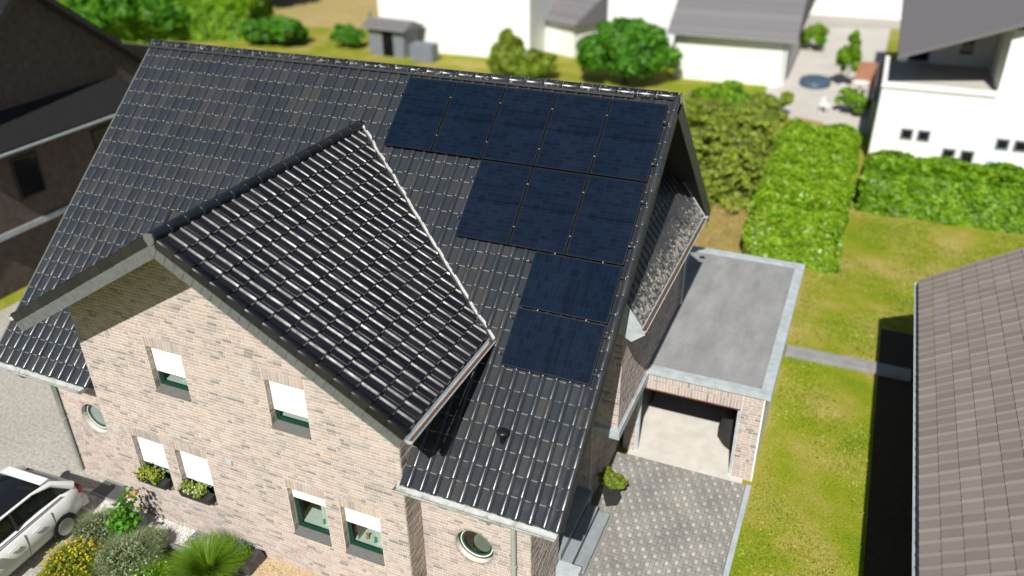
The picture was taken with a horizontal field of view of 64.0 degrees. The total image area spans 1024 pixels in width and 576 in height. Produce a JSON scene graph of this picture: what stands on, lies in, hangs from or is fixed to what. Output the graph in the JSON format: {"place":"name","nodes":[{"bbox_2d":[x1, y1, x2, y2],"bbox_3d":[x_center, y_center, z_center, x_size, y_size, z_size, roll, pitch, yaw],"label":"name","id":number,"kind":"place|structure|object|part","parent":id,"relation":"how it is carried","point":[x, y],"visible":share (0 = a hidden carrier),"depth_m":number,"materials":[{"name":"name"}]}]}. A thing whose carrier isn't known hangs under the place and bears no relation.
{"place":"outdoors","nodes":[
{"label":"outdoors","id":0,"kind":"place"},
{"bbox_2d":[0,0,142,299],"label":"dark brick house","id":1,"kind":"structure","parent":0,"point":[67,74],"depth_m":28.11,"materials":[{"name":"brick"}]},
{"bbox_2d":[9,151,47,200],"bbox_3d":[-16.170,-3.755,27.422,0.040,1.400,1.000,11,31,21],"label":"window","id":2,"kind":"structure","parent":1,"relation":"in","point":[26,169],"depth_m":27.41,"materials":[{"name":"black glass"}]},
{"bbox_2d":[91,124,109,150],"bbox_3d":[-14.863,-5.240,30.064,0.040,1.400,1.000,11,31,21],"label":"window","id":3,"kind":"structure","parent":1,"relation":"in","point":[97,134],"depth_m":29.68,"materials":[{"name":"black glass"}]},
{"bbox_2d":[271,0,378,28],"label":"dry field","id":4,"kind":"structure","parent":0,"point":[322,13],"depth_m":73.08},
{"bbox_2d":[377,0,553,56],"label":"white house","id":5,"kind":"structure","parent":0,"point":[467,27],"depth_m":57.03,"materials":[{"name":"paint"}]},
{"bbox_2d":[0,27,1023,575],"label":"ground","id":6,"kind":"structure","parent":0,"point":[796,473],"depth_m":24.19,"materials":[{"name":"green plant"}]},
{"bbox_2d":[0,301,124,575],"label":"paved yard","id":7,"kind":"structure","parent":6,"relation":"on","point":[33,435],"depth_m":21.52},
{"bbox_2d":[0,465,88,575],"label":"white car","id":8,"kind":"object","parent":7,"relation":"on","point":[39,510],"visible":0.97,"depth_m":17.79,"materials":[{"name":"paint"}]},
{"bbox_3d":[-11.133,4.826,17.480,1.598,0.535,2.750,10,31,19],"label":"window glass","id":9,"kind":"part","parent":8,"relation":"part of","materials":[{"name":"black glass"}]},
{"bbox_2d":[63,0,189,32],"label":"broad tree","id":10,"kind":"object","parent":6,"relation":"on","point":[160,12],"visible":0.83,"depth_m":60.81,"materials":[{"name":"green plant"}]},
{"bbox_2d":[136,40,148,44],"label":"bush","id":11,"kind":"object","parent":6,"relation":"on","point":[145,42],"visible":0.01,"depth_m":54.60,"materials":[{"name":"green plant"}]},
{"bbox_2d":[40,534,245,575],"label":"garden bed","id":12,"kind":"object","parent":6,"relation":"on","point":[169,552],"visible":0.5,"depth_m":17.82,"materials":[{"name":"green plant"}]},
{"bbox_2d":[42,564,95,575],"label":"yellow flowers","id":13,"kind":"object","parent":12,"relation":"on","point":[71,572],"visible":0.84,"depth_m":17.17,"materials":[{"name":"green plant"}]},
{"bbox_2d":[36,532,109,575],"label":"yellow flowers","id":14,"kind":"object","parent":12,"relation":"on","point":[75,555],"visible":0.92,"depth_m":17.40,"materials":[{"name":"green plant"}]},
{"bbox_2d":[67,504,126,552],"bbox_3d":[-9.150,5.326,18.186,1.431,0.733,1.433,11,31,21],"label":"lavender","id":15,"kind":"object","parent":12,"relation":"on","point":[91,524],"visible":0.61,"depth_m":18.06,"materials":[{"name":"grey plant"}]},
{"bbox_2d":[104,485,142,539],"bbox_3d":[-8.533,5.043,18.110,0.827,1.298,0.982,-10,30,-16],"label":"rose bush","id":16,"kind":"object","parent":12,"relation":"on","point":[125,521],"visible":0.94,"depth_m":17.96,"materials":[{"name":"green plant"}]},
{"bbox_2d":[88,523,169,575],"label":"herb clump","id":17,"kind":"object","parent":12,"relation":"on","point":[118,550],"visible":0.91,"depth_m":17.49,"materials":[{"name":"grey plant"}]},
{"bbox_2d":[111,553,173,575],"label":"daisy clump","id":18,"kind":"object","parent":12,"relation":"on","point":[156,569],"visible":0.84,"depth_m":17.24,"materials":[{"name":"green plant"}]},
{"bbox_2d":[137,523,169,554],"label":"grass clump","id":19,"kind":"object","parent":12,"relation":"on","point":[165,533],"visible":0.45,"depth_m":18.04,"materials":[{"name":"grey plant"}]},
{"bbox_2d":[169,543,184,550],"bbox_3d":[-7.357,5.743,18.073,0.460,0.090,0.065,11,31,21],"label":"edging stone","id":20,"kind":"object","parent":12,"relation":"on","point":[171,545],"visible":0.43,"depth_m":18.07,"materials":[{"name":"grey stone"}]},
{"bbox_2d":[161,527,249,575],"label":"ornamental grass","id":21,"kind":"object","parent":12,"relation":"on","point":[206,556],"depth_m":17.35,"materials":[{"name":"green plant"}]},
{"bbox_2d":[81,488,248,568],"bbox_3d":[-8.145,5.308,18.946,5.500,0.001,1.070,11,31,21],"label":"gravel strip","id":22,"kind":"object","parent":6,"relation":"on","point":[91,504],"visible":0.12,"depth_m":18.84,"materials":[{"name":"white gravel"}]},
{"bbox_2d":[90,479,126,502],"bbox_3d":[-9.621,4.882,19.706,0.900,0.035,0.500,11,31,21],"label":"light well","id":23,"kind":"object","parent":22,"relation":"on","point":[107,489],"visible":0.8,"depth_m":19.71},
{"bbox_2d":[183,530,217,545],"bbox_3d":[-6.899,5.654,18.256,0.700,0.035,0.440,11,31,21],"label":"light well","id":24,"kind":"object","parent":22,"relation":"on","point":[196,532],"visible":0.27,"depth_m":18.38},
{"bbox_2d":[228,539,253,566],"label":"blue flowers","id":25,"kind":"object","parent":22,"relation":"on","point":[246,550],"visible":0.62,"depth_m":17.66,"materials":[{"name":"green plant"}]},
{"bbox_2d":[56,0,274,41],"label":"hedge","id":26,"kind":"object","parent":6,"relation":"on","point":[214,20],"visible":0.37,"depth_m":62.54,"materials":[{"name":"green plant"}]},
{"bbox_2d":[239,549,266,575],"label":"slate stone","id":27,"kind":"object","parent":6,"relation":"on","point":[257,557],"visible":1,"depth_m":17.57,"materials":[{"name":"grey stone"}]},
{"bbox_2d":[237,14,308,44],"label":"bush","id":28,"kind":"object","parent":6,"relation":"on","point":[281,27],"visible":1,"depth_m":60.34,"materials":[{"name":"green plant"}]},
{"bbox_2d":[252,556,319,575],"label":"tan gravel bed","id":29,"kind":"object","parent":6,"relation":"on","point":[278,565],"visible":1,"depth_m":17.57,"materials":[{"name":"beige gravel"}]},
{"bbox_2d":[329,23,364,47],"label":"bush","id":30,"kind":"object","parent":6,"relation":"on","point":[348,34],"visible":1,"depth_m":59.55,"materials":[{"name":"green plant"}]},
{"bbox_2d":[0,39,710,575],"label":"brick house","id":31,"kind":"structure","parent":6,"relation":"on","point":[270,299],"depth_m":16.15,"materials":[{"name":"brick"}]},
{"bbox_2d":[86,404,106,429],"bbox_3d":[-9.726,2.998,19.328,0.796,0.796,0.072,11,31,21],"label":"round window","id":32,"kind":"structure","parent":31,"relation":"in","point":[94,414],"depth_m":19.42,"materials":[{"name":"glass"}]},
{"bbox_2d":[132,462,171,489],"bbox_3d":[-7.949,4.134,18.105,0.820,0.505,0.479,11,31,21],"label":"window box","id":33,"kind":"object","parent":31,"relation":"attached to","point":[149,475],"visible":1,"depth_m":18.07,"materials":[{"name":"green plant"}]},
{"bbox_2d":[137,437,199,489],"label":"window","id":34,"kind":"structure","parent":31,"relation":"in","point":[152,452],"depth_m":18.15,"materials":[{"name":"green paint"}]},
{"bbox_2d":[151,347,190,401],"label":"window","id":35,"kind":"structure","parent":31,"relation":"in","point":[169,367],"depth_m":16.53,"materials":[{"name":"green paint"}]},
{"bbox_2d":[177,478,214,505],"bbox_3d":[-6.839,4.349,17.676,0.842,0.522,0.449,11,31,21],"label":"window box","id":36,"kind":"object","parent":31,"relation":"attached to","point":[189,489],"visible":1,"depth_m":17.64,"materials":[{"name":"green plant"}]},
{"bbox_2d":[179,451,217,504],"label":"window","id":37,"kind":"structure","parent":31,"relation":"in","point":[196,469],"depth_m":17.72,"materials":[{"name":"green paint"}]},
{"bbox_2d":[268,380,311,439],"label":"window","id":38,"kind":"structure","parent":31,"relation":"in","point":[289,405],"depth_m":15.51,"materials":[{"name":"green paint"}]},
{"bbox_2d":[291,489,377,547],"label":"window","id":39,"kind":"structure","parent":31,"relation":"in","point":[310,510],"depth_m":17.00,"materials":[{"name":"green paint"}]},
{"bbox_2d":[344,507,384,565],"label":"window","id":40,"kind":"structure","parent":31,"relation":"in","point":[362,548],"depth_m":16.52,"materials":[{"name":"green paint"}]},
{"bbox_2d":[459,531,492,558],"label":"round window","id":41,"kind":"structure","parent":31,"relation":"in","point":[475,544],"depth_m":16.56,"materials":[{"name":"glass"}]},
{"bbox_2d":[360,16,424,58],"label":"garden shed","id":42,"kind":"structure","parent":6,"relation":"on","point":[390,37],"depth_m":57.40,"materials":[{"name":"grey tile"}]},
{"bbox_2d":[382,31,393,56],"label":"door","id":43,"kind":"structure","parent":42,"relation":"in","point":[387,38],"depth_m":57.54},
{"bbox_2d":[410,41,438,62],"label":"storage box","id":44,"kind":"object","parent":6,"relation":"on","point":[424,51],"visible":1,"depth_m":56.09,"materials":[{"name":"grey plastic"}]},
{"bbox_2d":[489,27,526,55],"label":"bush","id":45,"kind":"object","parent":6,"relation":"on","point":[508,39],"visible":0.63,"depth_m":52.71,"materials":[{"name":"green plant"}]},
{"bbox_2d":[485,47,557,77],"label":"bush","id":46,"kind":"object","parent":6,"relation":"on","point":[531,62],"visible":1,"depth_m":50.96,"materials":[{"name":"green plant"}]},
{"bbox_2d":[544,0,607,57],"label":"white annex","id":47,"kind":"object","parent":6,"relation":"on","point":[570,23],"visible":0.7,"depth_m":56.84,"materials":[{"name":"paint"}]},
{"bbox_2d":[576,16,683,82],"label":"bush","id":48,"kind":"object","parent":6,"relation":"on","point":[634,47],"visible":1,"depth_m":48.99,"materials":[{"name":"green plant"}]},
{"bbox_2d":[683,92,704,105],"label":"hydrangea","id":49,"kind":"object","parent":6,"relation":"on","point":[684,99],"visible":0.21,"depth_m":45.34,"materials":[{"name":"green plant"}]},
{"bbox_2d":[623,246,804,483],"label":"garage","id":50,"kind":"structure","parent":6,"relation":"on","point":[721,345],"depth_m":20.88,"materials":[{"name":"concrete"}]},
{"bbox_2d":[688,79,752,112],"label":"bush","id":51,"kind":"object","parent":6,"relation":"on","point":[733,95],"visible":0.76,"depth_m":43.97,"materials":[{"name":"green plant"}]},
{"bbox_2d":[723,484,750,575],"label":"kerb","id":52,"kind":"structure","parent":6,"relation":"on","point":[727,568],"depth_m":18.32,"materials":[{"name":"grey concrete"}]},
{"bbox_2d":[667,0,815,87],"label":"white house","id":53,"kind":"structure","parent":6,"relation":"on","point":[753,42],"depth_m":50.10,"materials":[{"name":"paint"}]},
{"bbox_2d":[720,100,781,147],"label":"bush","id":54,"kind":"object","parent":6,"relation":"on","point":[745,107],"visible":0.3,"depth_m":40.21,"materials":[{"name":"green plant"}]},
{"bbox_2d":[751,90,794,119],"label":"bush","id":55,"kind":"object","parent":6,"relation":"on","point":[787,97],"visible":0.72,"depth_m":43.77,"materials":[{"name":"green plant"}]},
{"bbox_2d":[741,118,862,274],"bbox_3d":[11.842,-4.118,32.852,3.640,2.793,10.216,11,31,21],"label":"hedge","id":56,"kind":"object","parent":6,"relation":"on","point":[800,206],"visible":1,"depth_m":29.45,"materials":[{"name":"green plant"}]},
{"bbox_2d":[785,344,910,381],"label":"path","id":57,"kind":"structure","parent":6,"relation":"on","point":[854,364],"depth_m":23.91,"materials":[{"name":"grey concrete"}]},
{"bbox_2d":[810,0,901,19],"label":"white house","id":58,"kind":"structure","parent":6,"relation":"on","point":[887,9],"depth_m":67.93,"materials":[{"name":"paint"}]},
{"bbox_2d":[734,212,1023,575],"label":"grass","id":59,"kind":"structure","parent":6,"relation":"on","point":[870,355],"depth_m":24.25,"materials":[{"name":"green plant"}]},
{"bbox_2d":[863,329,913,575],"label":"dark bed","id":60,"kind":"object","parent":6,"relation":"on","point":[888,548],"visible":0.5,"depth_m":20.07,"materials":[{"name":"soil"}]},
{"bbox_2d":[855,149,1023,234],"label":"hedge","id":61,"kind":"object","parent":6,"relation":"on","point":[952,190],"visible":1,"depth_m":32.21,"materials":[{"name":"green plant"}]},
{"bbox_2d":[912,247,1023,575],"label":"brown roofed house","id":62,"kind":"structure","parent":6,"relation":"on","point":[968,450],"depth_m":16.28,"materials":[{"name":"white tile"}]},
{"bbox_2d":[607,0,676,61],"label":"white house","id":63,"kind":"structure","parent":0,"point":[658,12],"depth_m":54.37,"materials":[{"name":"paint"}]},
{"bbox_2d":[584,451,745,575],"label":"driveway","id":64,"kind":"structure","parent":0,"point":[666,520],"depth_m":18.62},
{"bbox_2d":[597,465,627,505],"bbox_3d":[2.310,4.598,19.019,0.688,0.920,0.601,-3,29,-4],"label":"potted shrub","id":65,"kind":"object","parent":64,"relation":"on","point":[613,482],"visible":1,"depth_m":18.89,"materials":[{"name":"green plant"}]},
{"bbox_2d":[693,167,752,253],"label":"dry lawn","id":66,"kind":"structure","parent":0,"point":[737,239],"depth_m":32.18,"materials":[{"name":"brown plant"}]},
{"bbox_2d":[684,94,740,167],"bbox_3d":[9.102,-7.598,39.042,4.353,3.035,4.723,11,31,21],"label":"bush","id":67,"kind":"object","parent":66,"relation":"on","point":[710,115],"visible":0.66,"depth_m":38.22,"materials":[{"name":"green plant"}]},
{"bbox_2d":[689,128,739,204],"bbox_3d":[7.576,-5.209,34.569,4.294,3.075,3.532,21,36,34],"label":"bush","id":68,"kind":"object","parent":66,"relation":"on","point":[705,155],"visible":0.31,"depth_m":33.84,"materials":[{"name":"green plant"}]},
{"bbox_2d":[702,133,767,211],"bbox_3d":[9.285,-4.875,34.150,3.482,3.053,4.027,11,31,21],"label":"bush","id":69,"kind":"object","parent":66,"relation":"on","point":[742,162],"visible":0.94,"depth_m":33.69,"materials":[{"name":"green plant"}]},
{"bbox_2d":[710,113,777,167],"bbox_3d":[10.920,-6.621,37.346,3.316,2.838,3.991,-10,30,-16],"label":"bush","id":70,"kind":"object","parent":66,"relation":"on","point":[757,125],"visible":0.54,"depth_m":36.92,"materials":[{"name":"green plant"}]},
{"bbox_2d":[717,407,737,450],"bbox_3d":[5.815,3.317,21.067,0.846,1.069,1.513,11,31,21],"label":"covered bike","id":71,"kind":"object","parent":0,"point":[726,430],"visible":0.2,"depth_m":20.71,"materials":[{"name":"grey fabric"}]},
{"bbox_2d":[793,117,823,125],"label":"lawn","id":72,"kind":"structure","parent":0,"point":[817,123],"depth_m":44.04,"materials":[{"name":"yellow plant"}]},
{"bbox_2d":[766,26,889,131],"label":"patio","id":73,"kind":"structure","parent":0,"point":[810,60],"depth_m":51.99,"materials":[{"name":"beige stone"}]},
{"bbox_2d":[799,74,830,89],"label":"paddling pool","id":74,"kind":"structure","parent":73,"relation":"on","point":[816,82],"depth_m":49.82,"materials":[{"name":"blue plastic"}]},
{"bbox_2d":[800,22,829,49],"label":"bush","id":75,"kind":"object","parent":73,"relation":"on","point":[819,31],"visible":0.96,"depth_m":57.20,"materials":[{"name":"green plant"}]},
{"bbox_2d":[819,95,831,113],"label":"garden chair","id":76,"kind":"object","parent":73,"relation":"on","point":[823,101],"visible":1,"depth_m":45.17,"materials":[{"name":"white paint"}]},
{"bbox_2d":[835,30,862,84],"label":"tree","id":77,"kind":"object","parent":73,"relation":"on","point":[850,53],"visible":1,"depth_m":48.48,"materials":[{"name":"green plant"}]},
{"bbox_2d":[834,85,875,114],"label":"bush","id":78,"kind":"object","parent":73,"relation":"on","point":[858,101],"visible":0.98,"depth_m":44.40,"materials":[{"name":"green plant"}]},
{"bbox_2d":[852,79,869,91],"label":"garden table","id":79,"kind":"object","parent":73,"relation":"on","point":[858,81],"visible":0.84,"depth_m":48.08,"materials":[{"name":"white paint"}]},
{"bbox_2d":[854,61,884,85],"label":"patio wall","id":80,"kind":"structure","parent":73,"relation":"on","point":[867,71],"depth_m":49.81,"materials":[{"name":"orange brick"}]},
{"bbox_2d":[866,61,881,136],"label":"grey fence","id":81,"kind":"object","parent":73,"relation":"on","point":[875,91],"visible":0.98,"depth_m":42.71,"materials":[{"name":"metal"}]},
{"bbox_2d":[805,14,900,28],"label":"wall","id":82,"kind":"structure","parent":0,"point":[842,21],"depth_m":66.51,"materials":[{"name":"white paint"}]},
{"bbox_2d":[868,0,1023,167],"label":"white house","id":83,"kind":"structure","parent":0,"point":[952,83],"depth_m":36.62,"materials":[{"name":"paint"}]},
{"bbox_2d":[899,128,913,139],"bbox_3d":[17.913,-6.988,37.199,0.520,0.500,0.040,11,31,21],"label":"window","id":84,"kind":"structure","parent":83,"relation":"in","point":[907,134],"depth_m":37.19,"materials":[{"name":"black glass"}]},
{"bbox_2d":[908,51,930,61],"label":"window","id":85,"kind":"structure","parent":83,"relation":"in","point":[922,57],"depth_m":40.31,"materials":[{"name":"black glass"}]},
{"bbox_2d":[916,130,930,141],"bbox_3d":[18.556,-6.860,36.953,0.520,0.500,0.040,11,31,21],"label":"window","id":86,"kind":"structure","parent":83,"relation":"in","point":[923,135],"depth_m":36.95,"materials":[{"name":"black glass"}]},
{"bbox_2d":[941,148,955,156],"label":"window","id":87,"kind":"structure","parent":83,"relation":"in","point":[947,152],"depth_m":36.85,"materials":[{"name":"black glass"}]},
{"bbox_2d":[959,150,974,162],"bbox_3d":[20.325,-5.612,36.779,0.550,1.150,0.040,11,31,21],"label":"window","id":88,"kind":"structure","parent":83,"relation":"in","point":[966,155],"depth_m":36.61,"materials":[{"name":"black glass"}]},
{"bbox_2d":[958,39,977,56],"bbox_3d":[21.856,-11.625,39.275,0.700,1.000,0.040,11,31,21],"label":"window","id":89,"kind":"structure","parent":83,"relation":"in","point":[967,48],"depth_m":39.34,"materials":[{"name":"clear glass"}]},
{"bbox_2d":[994,138,1010,150],"bbox_3d":[21.448,-6.281,35.847,0.520,0.500,0.040,11,31,21],"label":"window","id":90,"kind":"structure","parent":83,"relation":"in","point":[1001,144],"depth_m":35.84,"materials":[{"name":"black glass"}]},
{"bbox_2d":[1012,140,1023,151],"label":"window","id":91,"kind":"structure","parent":83,"relation":"in","point":[1018,146],"depth_m":35.63,"materials":[{"name":"black glass"}]},
{"label":"mounting rail","id":92,"kind":"object","parent":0,"visible":0},
{"bbox_2d":[384,77,456,152],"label":"solar panel","id":93,"kind":"object","parent":92,"relation":"attached to","point":[419,115],"visible":1,"depth_m":17.69,"materials":[{"name":"glass"}]},
{"bbox_2d":[432,82,505,159],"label":"solar panel","id":94,"kind":"object","parent":92,"relation":"attached to","point":[467,124],"visible":1,"depth_m":17.28,"materials":[{"name":"glass"}]},
{"bbox_2d":[482,88,557,166],"bbox_3d":[0.177,-3.335,16.902,1.168,0.064,1.727,11,72,21],"label":"solar panel","id":95,"kind":"object","parent":92,"relation":"attached to","point":[519,128],"visible":1,"depth_m":16.87,"materials":[{"name":"glass"}]},
{"bbox_2d":[535,93,611,174],"bbox_3d":[1.250,-3.120,16.492,1.168,0.064,1.727,11,72,21],"label":"solar panel","id":96,"kind":"object","parent":92,"relation":"attached to","point":[573,133],"visible":1,"depth_m":16.46,"materials":[{"name":"glass"}]},
{"bbox_2d":[590,99,667,181],"bbox_3d":[2.318,-2.910,16.071,1.164,0.039,1.727,11,72,21],"label":"solar panel","id":97,"kind":"object","parent":92,"relation":"attached to","point":[629,141],"visible":1,"depth_m":16.05,"materials":[{"name":"glass"}]},
{"label":"mounting rail","id":98,"kind":"object","parent":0,"visible":0},
{"bbox_2d":[455,160,533,245],"bbox_3d":[-0.339,-1.729,16.393,1.168,0.064,1.727,11,72,21],"label":"solar panel","id":99,"kind":"object","parent":98,"relation":"attached to","point":[492,208],"visible":1,"depth_m":16.36,"materials":[{"name":"glass"}]},
{"bbox_2d":[509,167,588,255],"bbox_3d":[0.734,-1.514,15.982,1.168,0.064,1.727,11,72,21],"label":"solar panel","id":100,"kind":"object","parent":98,"relation":"attached to","point":[548,212],"visible":1,"depth_m":15.95,"materials":[{"name":"glass"}]},
{"bbox_2d":[565,175,645,265],"bbox_3d":[1.802,-1.304,15.562,1.164,0.040,1.727,11,72,21],"label":"solar panel","id":101,"kind":"object","parent":98,"relation":"attached to","point":[605,222],"visible":1,"depth_m":15.54,"materials":[{"name":"glass"}]},
{"bbox_3d":[0.996,0.312,15.185,1.935,0.044,0.044,11,72,21],"label":"mounting rail","id":102,"kind":"object","parent":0,"visible":0},
{"bbox_2d":[519,251,622,323],"bbox_3d":[1.091,-0.040,15.252,1.727,0.040,1.164,11,72,21],"label":"solar panel","id":103,"kind":"object","parent":102,"relation":"attached to","point":[572,287],"visible":1,"depth_m":15.22,"materials":[{"name":"glass"}]},
{"label":"mounting rail","id":104,"kind":"object","parent":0,"visible":0},
{"bbox_2d":[500,307,606,384],"bbox_3d":[0.749,1.026,14.914,1.727,0.040,1.164,11,72,21],"label":"solar panel","id":105,"kind":"object","parent":104,"relation":"attached to","point":[557,346],"visible":1,"depth_m":14.88,"materials":[{"name":"glass"}]}
]}

